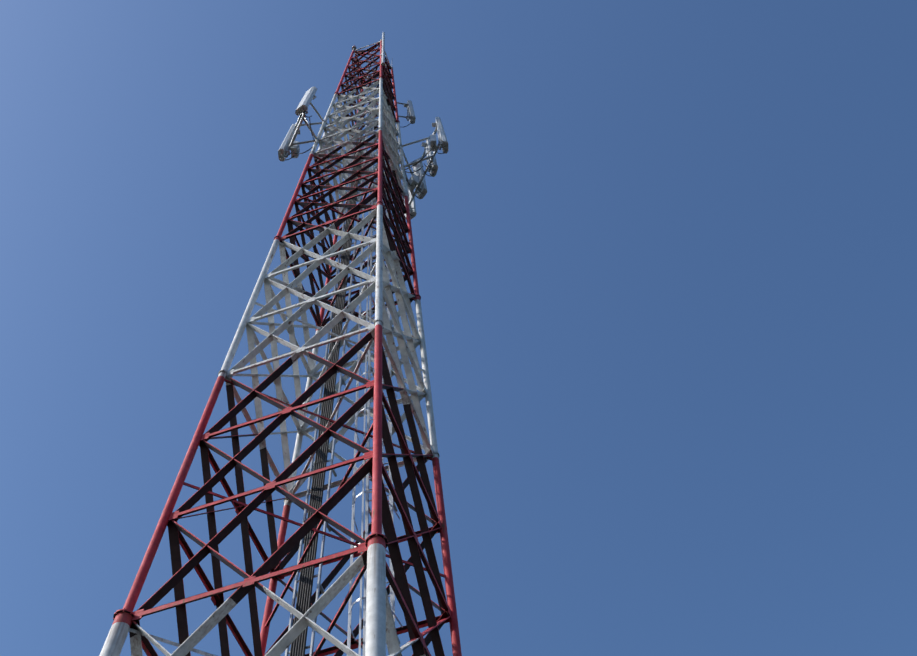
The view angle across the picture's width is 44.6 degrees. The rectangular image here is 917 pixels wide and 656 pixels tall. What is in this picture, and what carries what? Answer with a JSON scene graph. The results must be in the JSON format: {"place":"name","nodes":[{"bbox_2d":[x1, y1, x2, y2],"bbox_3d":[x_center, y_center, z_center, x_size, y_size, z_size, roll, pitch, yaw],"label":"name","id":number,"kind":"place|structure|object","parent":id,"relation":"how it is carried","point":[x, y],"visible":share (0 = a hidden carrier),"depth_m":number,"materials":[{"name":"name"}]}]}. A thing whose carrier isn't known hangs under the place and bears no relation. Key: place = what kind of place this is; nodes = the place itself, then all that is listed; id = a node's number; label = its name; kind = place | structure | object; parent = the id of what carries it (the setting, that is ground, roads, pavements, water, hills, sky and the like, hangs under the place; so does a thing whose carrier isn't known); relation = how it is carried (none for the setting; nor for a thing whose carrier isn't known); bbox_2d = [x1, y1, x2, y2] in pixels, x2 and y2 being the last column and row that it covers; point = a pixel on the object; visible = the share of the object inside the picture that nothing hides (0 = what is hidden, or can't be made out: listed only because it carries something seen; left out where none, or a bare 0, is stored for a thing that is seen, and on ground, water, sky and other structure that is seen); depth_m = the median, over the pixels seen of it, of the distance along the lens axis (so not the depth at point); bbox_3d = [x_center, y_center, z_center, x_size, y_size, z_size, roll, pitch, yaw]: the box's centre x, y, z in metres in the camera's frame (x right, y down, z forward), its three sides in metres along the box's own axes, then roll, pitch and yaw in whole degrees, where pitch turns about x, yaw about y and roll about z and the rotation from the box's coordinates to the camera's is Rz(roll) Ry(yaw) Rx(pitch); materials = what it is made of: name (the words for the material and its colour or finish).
{"place":"outdoors","nodes":[
{"label":"outdoors","id":0,"kind":"place"},
{"bbox_2d":[99,39,461,655],"bbox_3d":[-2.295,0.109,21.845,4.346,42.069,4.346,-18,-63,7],"label":"tower legs","id":1,"kind":"object","parent":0,"point":[376,542],"visible":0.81,"depth_m":17.10,"materials":[{"name":"metal"}]},
{"bbox_2d":[129,41,451,655],"bbox_3d":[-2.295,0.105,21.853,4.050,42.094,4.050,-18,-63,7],"label":"lattice bracing","id":2,"kind":"object","parent":1,"relation":"attached to","point":[271,566],"visible":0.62,"depth_m":18.20,"materials":[{"name":"red metal"}]},
{"bbox_2d":[289,112,363,655],"bbox_3d":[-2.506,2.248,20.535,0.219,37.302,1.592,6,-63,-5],"label":"feeder cables","id":3,"kind":"object","parent":1,"relation":"attached to","point":[303,604],"visible":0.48,"depth_m":20.04,"materials":[{"name":"black plastic"}]},
{"bbox_2d":[285,52,401,655],"bbox_3d":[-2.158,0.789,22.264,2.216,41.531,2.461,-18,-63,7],"label":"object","id":4,"kind":"object","parent":1,"relation":"attached to","point":[392,506],"visible":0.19,"depth_m":19.62,"materials":[{"name":"metal"}]},
{"bbox_2d":[278,32,447,219],"bbox_3d":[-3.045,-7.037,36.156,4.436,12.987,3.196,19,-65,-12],"label":"cell antennas","id":5,"kind":"object","parent":1,"relation":"attached to","point":[417,180],"visible":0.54,"depth_m":31.91,"materials":[{"name":"white metal"}]},
{"bbox_2d":[0,0,916,655],"label":"sky","id":6,"kind":"structure","parent":0,"point":[665,251],"materials":[{"name":"blue"}]}
]}

